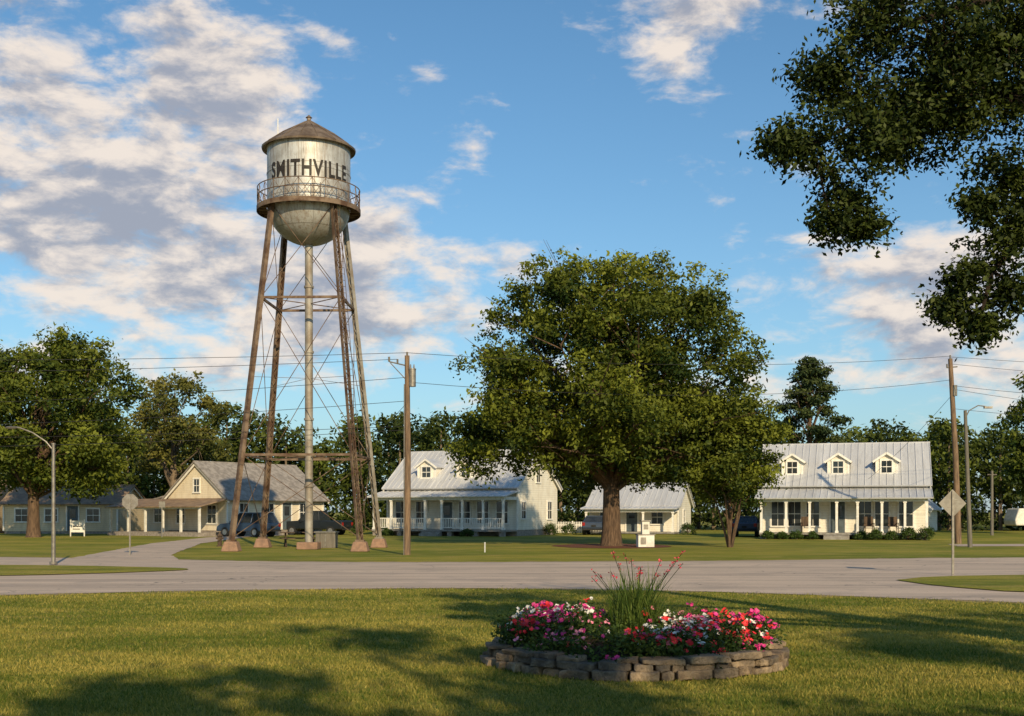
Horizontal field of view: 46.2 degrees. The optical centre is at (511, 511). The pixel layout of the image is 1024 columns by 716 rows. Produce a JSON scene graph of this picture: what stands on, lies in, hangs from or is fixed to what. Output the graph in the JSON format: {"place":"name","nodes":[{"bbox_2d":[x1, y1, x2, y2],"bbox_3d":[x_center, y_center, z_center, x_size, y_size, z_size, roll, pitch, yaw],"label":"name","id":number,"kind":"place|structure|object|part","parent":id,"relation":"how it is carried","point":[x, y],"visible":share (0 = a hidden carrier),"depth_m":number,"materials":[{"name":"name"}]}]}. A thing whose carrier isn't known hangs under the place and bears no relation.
{"place":"outdoors","nodes":[
{"label":"outdoors","id":0,"kind":"place"},
{"bbox_2d":[0,565,186,574],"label":"grass island","id":1,"kind":"structure","parent":0,"point":[34,569],"depth_m":36.68,"materials":[{"name":"green plant"}]},
{"bbox_2d":[74,535,277,559],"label":"driveway","id":2,"kind":"structure","parent":0,"point":[160,551],"depth_m":55.03,"materials":[{"name":"concrete"}]},
{"bbox_2d":[216,512,280,536],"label":"parked suv","id":3,"kind":"object","parent":2,"relation":"on","point":[248,519],"visible":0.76,"depth_m":85.13,"materials":[{"name":"paint"}]},
{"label":"windows","id":4,"kind":"part","parent":3,"relation":"part of","materials":[{"name":"black glass"}]},
{"bbox_2d":[221,115,387,551],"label":"water tower","id":5,"kind":"structure","parent":0,"point":[308,204],"depth_m":55.81,"materials":[{"name":"metal"}]},
{"bbox_2d":[0,512,1023,715],"bbox_3d":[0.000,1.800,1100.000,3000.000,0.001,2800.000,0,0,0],"label":"ground","id":6,"kind":"structure","parent":0,"point":[707,544],"depth_m":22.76,"materials":[{"name":"green plant"}]},
{"bbox_2d":[0,480,11,532],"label":"bungalow","id":7,"kind":"object","parent":6,"relation":"on","point":[1,509],"visible":0.02,"depth_m":101.28,"materials":[{"name":"beige"}]},
{"bbox_2d":[5,426,57,564],"bbox_3d":[-16.155,-0.525,40.300,1.771,4.690,0.260,0,0,0],"label":"street lamp","id":8,"kind":"object","parent":6,"relation":"on","point":[53,548],"visible":0.94,"depth_m":40.25,"materials":[{"name":"metal"}]},
{"bbox_2d":[0,485,145,533],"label":"bungalow","id":9,"kind":"object","parent":6,"relation":"on","point":[96,517],"visible":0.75,"depth_m":97.77,"materials":[{"name":"grey"}]},
{"bbox_2d":[16,509,98,520],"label":"window glass","id":10,"kind":"structure","parent":9,"relation":"in","point":[18,511],"depth_m":97.66,"materials":[{"name":"glass"}]},
{"bbox_2d":[67,506,77,530],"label":"door","id":11,"kind":"structure","parent":9,"relation":"in","point":[68,507],"depth_m":97.59,"materials":[{"name":"wood"}]},
{"bbox_2d":[0,322,151,536],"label":"oak tree","id":12,"kind":"object","parent":6,"relation":"on","point":[84,464],"visible":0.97,"depth_m":81.70,"materials":[{"name":"green plant"}]},
{"bbox_2d":[70,519,84,535],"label":"notice board","id":13,"kind":"object","parent":6,"relation":"on","point":[77,526],"visible":1,"depth_m":86.97,"materials":[{"name":"paint"}]},
{"bbox_2d":[122,494,137,554],"bbox_3d":[-15.600,0.568,49.004,0.628,2.564,0.052,0,0,-4],"label":"stop sign","id":14,"kind":"object","parent":6,"relation":"on","point":[129,501],"visible":0.98,"depth_m":49.01,"materials":[{"name":"metal"}]},
{"bbox_2d":[147,509,168,530],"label":"wing","id":15,"kind":"structure","parent":6,"relation":"on","point":[151,526],"depth_m":93.46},
{"bbox_2d":[153,509,160,522],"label":"wing trim","id":16,"kind":"structure","parent":15,"relation":"attached to","point":[154,517],"depth_m":93.56,"materials":[{"name":"white wood"}]},
{"bbox_2d":[159,501,164,536],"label":"traffic sign","id":17,"kind":"object","parent":6,"relation":"on","point":[161,504],"visible":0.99,"depth_m":84.02,"materials":[{"name":"metal"}]},
{"bbox_2d":[108,531,218,536],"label":"porch floor","id":18,"kind":"structure","parent":6,"relation":"on","point":[172,533],"depth_m":87.93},
{"bbox_2d":[109,507,200,532],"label":"porch posts","id":19,"kind":"object","parent":18,"relation":"on","point":[162,518],"visible":0.87,"depth_m":88.14,"materials":[{"name":"white wood"}]},
{"bbox_2d":[105,498,226,507],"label":"porch roof","id":20,"kind":"structure","parent":19,"relation":"on","point":[175,502],"depth_m":88.95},
{"bbox_2d":[123,368,237,487],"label":"pecan tree","id":21,"kind":"object","parent":6,"relation":"on","point":[171,426],"visible":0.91,"depth_m":99.38,"materials":[{"name":"green plant"}]},
{"bbox_2d":[216,532,223,546],"bbox_3d":[-15.100,1.425,61.988,0.357,0.750,0.358,0,0,45],"label":"fire hydrant","id":22,"kind":"object","parent":6,"relation":"on","point":[219,537],"visible":0.99,"depth_m":61.90,"materials":[{"name":"brown metal"}]},
{"bbox_2d":[169,529,321,535],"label":"foundation","id":23,"kind":"object","parent":6,"relation":"on","point":[276,533],"visible":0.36,"depth_m":91.67,"materials":[{"name":"grey concrete"}]},
{"bbox_2d":[168,466,321,530],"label":"walls","id":24,"kind":"structure","parent":23,"relation":"on","point":[183,488],"depth_m":90.18,"materials":[{"name":"beige"}]},
{"bbox_2d":[283,503,290,528],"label":"door","id":25,"kind":"structure","parent":24,"relation":"attached to","point":[286,516],"depth_m":92.87,"materials":[{"name":"grey wood"}]},
{"bbox_2d":[164,464,329,529],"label":"trim and columns","id":26,"kind":"structure","parent":23,"relation":"on","point":[196,485],"depth_m":90.30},
{"bbox_2d":[177,479,304,522],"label":"window glass","id":27,"kind":"object","parent":26,"relation":"on","point":[211,510],"visible":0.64,"depth_m":89.82,"materials":[{"name":"black glass"}]},
{"bbox_2d":[162,461,329,501],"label":"roof","id":28,"kind":"structure","parent":26,"relation":"on","point":[221,476],"depth_m":92.16,"materials":[{"name":"grey metal"}]},
{"bbox_2d":[280,532,314,546],"bbox_3d":[-10.900,1.433,61.500,1.900,0.787,1.700,0,0,-15],"label":"picnic table","id":29,"kind":"object","parent":6,"relation":"on","point":[285,538],"visible":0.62,"depth_m":61.08,"materials":[{"name":"brown wood"}]},
{"bbox_2d":[286,511,352,534],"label":"parked pickup","id":30,"kind":"object","parent":6,"relation":"on","point":[321,519],"visible":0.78,"depth_m":92.29,"materials":[{"name":"paint"}]},
{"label":"windows","id":31,"kind":"part","parent":30,"relation":"part of","materials":[{"name":"black glass"}]},
{"bbox_2d":[314,531,338,547],"bbox_3d":[-9.200,1.390,59.600,1.100,0.820,0.700,0,0,5],"label":"pump cabinet","id":32,"kind":"object","parent":6,"relation":"on","point":[327,539],"visible":0.83,"depth_m":59.30,"materials":[{"name":"grey metal"}]},
{"bbox_2d":[349,524,367,534],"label":"shrub","id":33,"kind":"object","parent":6,"relation":"on","point":[354,529],"visible":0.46,"depth_m":90.32,"materials":[{"name":"green plant"}]},
{"bbox_2d":[381,528,393,535],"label":"shrub","id":34,"kind":"object","parent":6,"relation":"on","point":[386,532],"visible":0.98,"depth_m":88.09,"materials":[{"name":"green plant"}]},
{"bbox_2d":[388,352,415,554],"bbox_3d":[-4.569,-2.400,50.021,1.169,8.501,0.316,0,0,10],"label":"utility pole","id":35,"kind":"object","parent":6,"relation":"on","point":[410,377],"visible":0.96,"depth_m":49.90,"materials":[{"name":"brown wood"}]},
{"bbox_2d":[0,353,1023,485],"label":"power lines","id":36,"kind":"object","parent":35,"relation":"attached to","point":[397,401],"visible":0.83,"depth_m":50.76,"materials":[{"name":"metal"}]},
{"bbox_2d":[367,449,562,536],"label":"farmhouse","id":37,"kind":"object","parent":6,"relation":"on","point":[444,501],"visible":0.83,"depth_m":90.24,"materials":[{"name":"white"}]},
{"bbox_2d":[443,502,451,528],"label":"door","id":38,"kind":"structure","parent":37,"relation":"in","point":[444,503],"depth_m":90.50,"materials":[{"name":"grey wood"}]},
{"bbox_2d":[396,466,551,522],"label":"window glass","id":39,"kind":"structure","parent":37,"relation":"in","point":[399,505],"depth_m":90.43,"materials":[{"name":"black glass"}]},
{"bbox_2d":[460,528,475,536],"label":"shrub","id":40,"kind":"object","parent":6,"relation":"on","point":[464,531],"visible":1,"depth_m":85.80,"materials":[{"name":"green plant"}]},
{"bbox_2d":[0,403,1023,530],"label":"distant trees","id":41,"kind":"object","parent":6,"relation":"on","point":[938,436],"visible":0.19,"depth_m":115.70,"materials":[{"name":"green plant"}]},
{"bbox_2d":[1,557,1023,603],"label":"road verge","id":42,"kind":"structure","parent":6,"relation":"on","point":[744,593],"depth_m":28.03,"materials":[{"name":"green plant"}]},
{"bbox_2d":[542,522,558,534],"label":"shrub","id":43,"kind":"object","parent":6,"relation":"on","point":[550,528],"visible":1,"depth_m":92.32,"materials":[{"name":"green plant"}]},
{"bbox_2d":[558,522,576,534],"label":"shrub","id":44,"kind":"object","parent":6,"relation":"on","point":[566,528],"visible":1,"depth_m":93.81,"materials":[{"name":"green plant"}]},
{"bbox_2d":[557,521,600,533],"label":"picket fence","id":45,"kind":"object","parent":6,"relation":"on","point":[560,524],"visible":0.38,"depth_m":95.76,"materials":[{"name":"white wood"}]},
{"bbox_2d":[582,516,601,534],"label":"parked car","id":46,"kind":"object","parent":6,"relation":"on","point":[589,523],"visible":0.59,"depth_m":91.40,"materials":[{"name":"paint"}]},
{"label":"windows","id":47,"kind":"part","parent":46,"relation":"part of","materials":[{"name":"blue glass"}]},
{"bbox_2d":[553,544,670,547],"bbox_3d":[5.172,1.788,62.723,6.256,0.001,8.510,0,0,0],"label":"mulch bed","id":48,"kind":"object","parent":6,"relation":"on","point":[598,546],"visible":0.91,"depth_m":61.48,"materials":[{"name":"brown soil"}]},
{"bbox_2d":[635,520,655,546],"bbox_3d":[6.750,1.120,60.800,0.920,1.360,0.580,0,0,-8],"label":"utility box","id":49,"kind":"object","parent":48,"relation":"on","point":[645,538],"visible":0.94,"depth_m":60.59,"materials":[{"name":"white paint"}]},
{"bbox_2d":[443,239,783,545],"bbox_3d":[5.165,-6.050,62.652,17.813,15.900,17.997,0,0,0],"label":"oak tree","id":50,"kind":"object","parent":6,"relation":"on","point":[614,446],"visible":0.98,"depth_m":59.60,"materials":[{"name":"green plant"}]},
{"bbox_2d":[480,629,789,681],"bbox_3d":[1.472,1.669,14.489,3.720,0.298,3.706,0,0,0],"label":"stone planter","id":51,"kind":"object","parent":6,"relation":"on","point":[735,664],"visible":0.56,"depth_m":12.99,"materials":[{"name":"stone"}]},
{"bbox_2d":[579,550,688,641],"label":"ornamental grass","id":52,"kind":"object","parent":51,"relation":"in","point":[637,605],"depth_m":14.35,"materials":[{"name":"green plant"}]},
{"bbox_2d":[490,597,787,668],"bbox_3d":[1.496,1.436,14.474,3.521,0.845,3.612,0,0,0],"label":"flower bed","id":53,"kind":"object","parent":51,"relation":"in","point":[693,636],"visible":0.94,"depth_m":13.83,"materials":[{"name":"pink plant"}]},
{"bbox_2d":[580,482,694,533],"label":"cottage","id":54,"kind":"structure","parent":6,"relation":"on","point":[664,510],"depth_m":98.13,"materials":[{"name":"white wood"}]},
{"bbox_2d":[626,512,636,531],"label":"door","id":55,"kind":"structure","parent":54,"relation":"in","point":[631,523],"depth_m":98.21,"materials":[{"name":"wood"}]},
{"bbox_2d":[600,510,684,523],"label":"window glass","id":56,"kind":"structure","parent":54,"relation":"in","point":[657,517],"depth_m":97.59,"materials":[{"name":"black glass"}]},
{"bbox_2d":[678,522,696,534],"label":"shrub","id":57,"kind":"object","parent":6,"relation":"on","point":[687,527],"visible":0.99,"depth_m":92.90,"materials":[{"name":"green plant"}]},
{"bbox_2d":[671,394,796,546],"bbox_3d":[11.019,-1.994,60.513,5.758,7.789,6.383,0,0,-26],"label":"crape myrtle tree","id":58,"kind":"object","parent":6,"relation":"on","point":[730,469],"visible":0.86,"depth_m":59.53,"materials":[{"name":"green plant"}]},
{"bbox_2d":[732,516,759,536],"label":"parked car","id":59,"kind":"object","parent":6,"relation":"on","point":[748,523],"visible":0.66,"depth_m":85.03,"materials":[{"name":"paint"}]},
{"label":"windows","id":60,"kind":"part","parent":59,"relation":"part of","materials":[{"name":"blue glass"}]},
{"bbox_2d":[761,530,775,538],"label":"shrub","id":61,"kind":"object","parent":6,"relation":"on","point":[768,534],"visible":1,"depth_m":77.94,"materials":[{"name":"green plant"}]},
{"bbox_2d":[775,530,788,538],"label":"shrub","id":62,"kind":"object","parent":6,"relation":"on","point":[781,535],"visible":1,"depth_m":77.74,"materials":[{"name":"green plant"}]},
{"bbox_2d":[789,529,803,538],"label":"shrub","id":63,"kind":"object","parent":6,"relation":"on","point":[795,535],"visible":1,"depth_m":77.43,"materials":[{"name":"green plant"}]},
{"bbox_2d":[805,530,817,539],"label":"shrub","id":64,"kind":"object","parent":6,"relation":"on","point":[813,535],"visible":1,"depth_m":77.14,"materials":[{"name":"green plant"}]},
{"bbox_2d":[775,356,853,443],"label":"pine tree","id":65,"kind":"object","parent":6,"relation":"on","point":[809,376],"visible":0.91,"depth_m":105.22,"materials":[{"name":"green plant"}]},
{"bbox_2d":[755,442,933,539],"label":"farmhouse","id":66,"kind":"object","parent":6,"relation":"on","point":[836,491],"visible":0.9,"depth_m":79.63,"materials":[{"name":"white wood"}]},
{"bbox_2d":[801,517,807,532],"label":"porch chair","id":67,"kind":"object","parent":66,"relation":"on","point":[804,521],"visible":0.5,"depth_m":79.43,"materials":[{"name":"brown wood"}]},
{"bbox_2d":[831,502,844,531],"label":"door","id":68,"kind":"structure","parent":66,"relation":"in","point":[841,519],"depth_m":79.61,"materials":[{"name":"grey wood"}]},
{"bbox_2d":[772,461,912,525],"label":"window glass","id":69,"kind":"structure","parent":66,"relation":"in","point":[777,507],"depth_m":80.04,"materials":[{"name":"black glass"}]},
{"bbox_2d":[864,517,873,531],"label":"porch chair","id":70,"kind":"object","parent":66,"relation":"on","point":[868,521],"visible":0.8,"depth_m":78.25,"materials":[{"name":"brown wood"}]},
{"bbox_2d":[888,517,898,531],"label":"porch chair","id":71,"kind":"object","parent":66,"relation":"on","point":[892,521],"visible":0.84,"depth_m":77.80,"materials":[{"name":"brown wood"}]},
{"bbox_2d":[852,529,867,539],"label":"shrub","id":72,"kind":"object","parent":6,"relation":"on","point":[861,535],"visible":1,"depth_m":76.27,"materials":[{"name":"green plant"}]},
{"bbox_2d":[867,527,883,539],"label":"shrub","id":73,"kind":"object","parent":6,"relation":"on","point":[875,533],"visible":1,"depth_m":76.01,"materials":[{"name":"green plant"}]},
{"bbox_2d":[737,0,1023,361],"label":"overhanging oak tree","id":74,"kind":"object","parent":6,"relation":"on","point":[895,125],"visible":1,"depth_m":9.92,"materials":[{"name":"green plant"}]},
{"bbox_2d":[883,530,899,539],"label":"shrub","id":75,"kind":"object","parent":6,"relation":"on","point":[890,535],"visible":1,"depth_m":75.72,"materials":[{"name":"green plant"}]},
{"bbox_2d":[898,527,918,539],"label":"shrub","id":76,"kind":"object","parent":6,"relation":"on","point":[908,531],"visible":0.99,"depth_m":75.45,"materials":[{"name":"green plant"}]},
{"bbox_2d":[915,525,934,539],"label":"shrub","id":77,"kind":"object","parent":6,"relation":"on","point":[928,530],"visible":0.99,"depth_m":75.05,"materials":[{"name":"green plant"}]},
{"bbox_2d":[928,499,941,531],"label":"shed","id":78,"kind":"structure","parent":6,"relation":"on","point":[933,508],"depth_m":106.05,"materials":[{"name":"white"}]},
{"bbox_2d":[939,489,965,574],"bbox_3d":[12.400,0.595,33.754,0.800,2.450,0.052,0,0,-4],"label":"traffic sign","id":79,"kind":"object","parent":6,"relation":"on","point":[952,503],"visible":0.98,"depth_m":33.76,"materials":[{"name":"metal"}]},
{"bbox_2d":[946,355,961,543],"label":"utility pole","id":80,"kind":"object","parent":6,"relation":"on","point":[956,481],"visible":0.84,"depth_m":67.38,"materials":[{"name":"brown wood"}]},
{"bbox_2d":[964,405,992,546],"bbox_3d":[23.487,-1.761,60.500,1.426,7.229,0.240,0,0,0],"label":"street lamp","id":81,"kind":"object","parent":6,"relation":"on","point":[969,519],"visible":0.88,"depth_m":60.42,"materials":[{"name":"grey metal"}]},
{"bbox_2d":[987,471,996,534],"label":"utility pole","id":82,"kind":"object","parent":6,"relation":"on","point":[991,517],"visible":0.9,"depth_m":90.92,"materials":[{"name":"grey wood"}]},
{"bbox_2d":[994,371,1023,496],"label":"oak tree","id":83,"kind":"object","parent":6,"relation":"on","point":[1016,462],"visible":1,"depth_m":94.88,"materials":[{"name":"green plant"}]},
{"bbox_2d":[1004,508,1023,529],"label":"camper trailer","id":84,"kind":"object","parent":6,"relation":"on","point":[1014,517],"visible":1,"depth_m":111.07,"materials":[{"name":"white paint"}]},
{"bbox_2d":[0,557,1023,601],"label":"road","id":85,"kind":"structure","parent":0,"point":[863,577],"depth_m":33.10,"materials":[{"name":"grey asphalt"}]},
{"bbox_2d":[0,0,1023,511],"label":"sky","id":86,"kind":"structure","parent":0,"point":[133,162],"materials":[{"name":"blue"}]},
{"bbox_2d":[898,575,1023,590],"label":"grass island","id":87,"kind":"structure","parent":0,"point":[1005,582],"depth_m":30.39,"materials":[{"name":"green plant"}]},
{"bbox_2d":[949,544,1023,545],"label":"road","id":88,"kind":"structure","parent":0,"point":[989,544],"depth_m":65.22,"materials":[{"name":"grey asphalt"}]}
]}

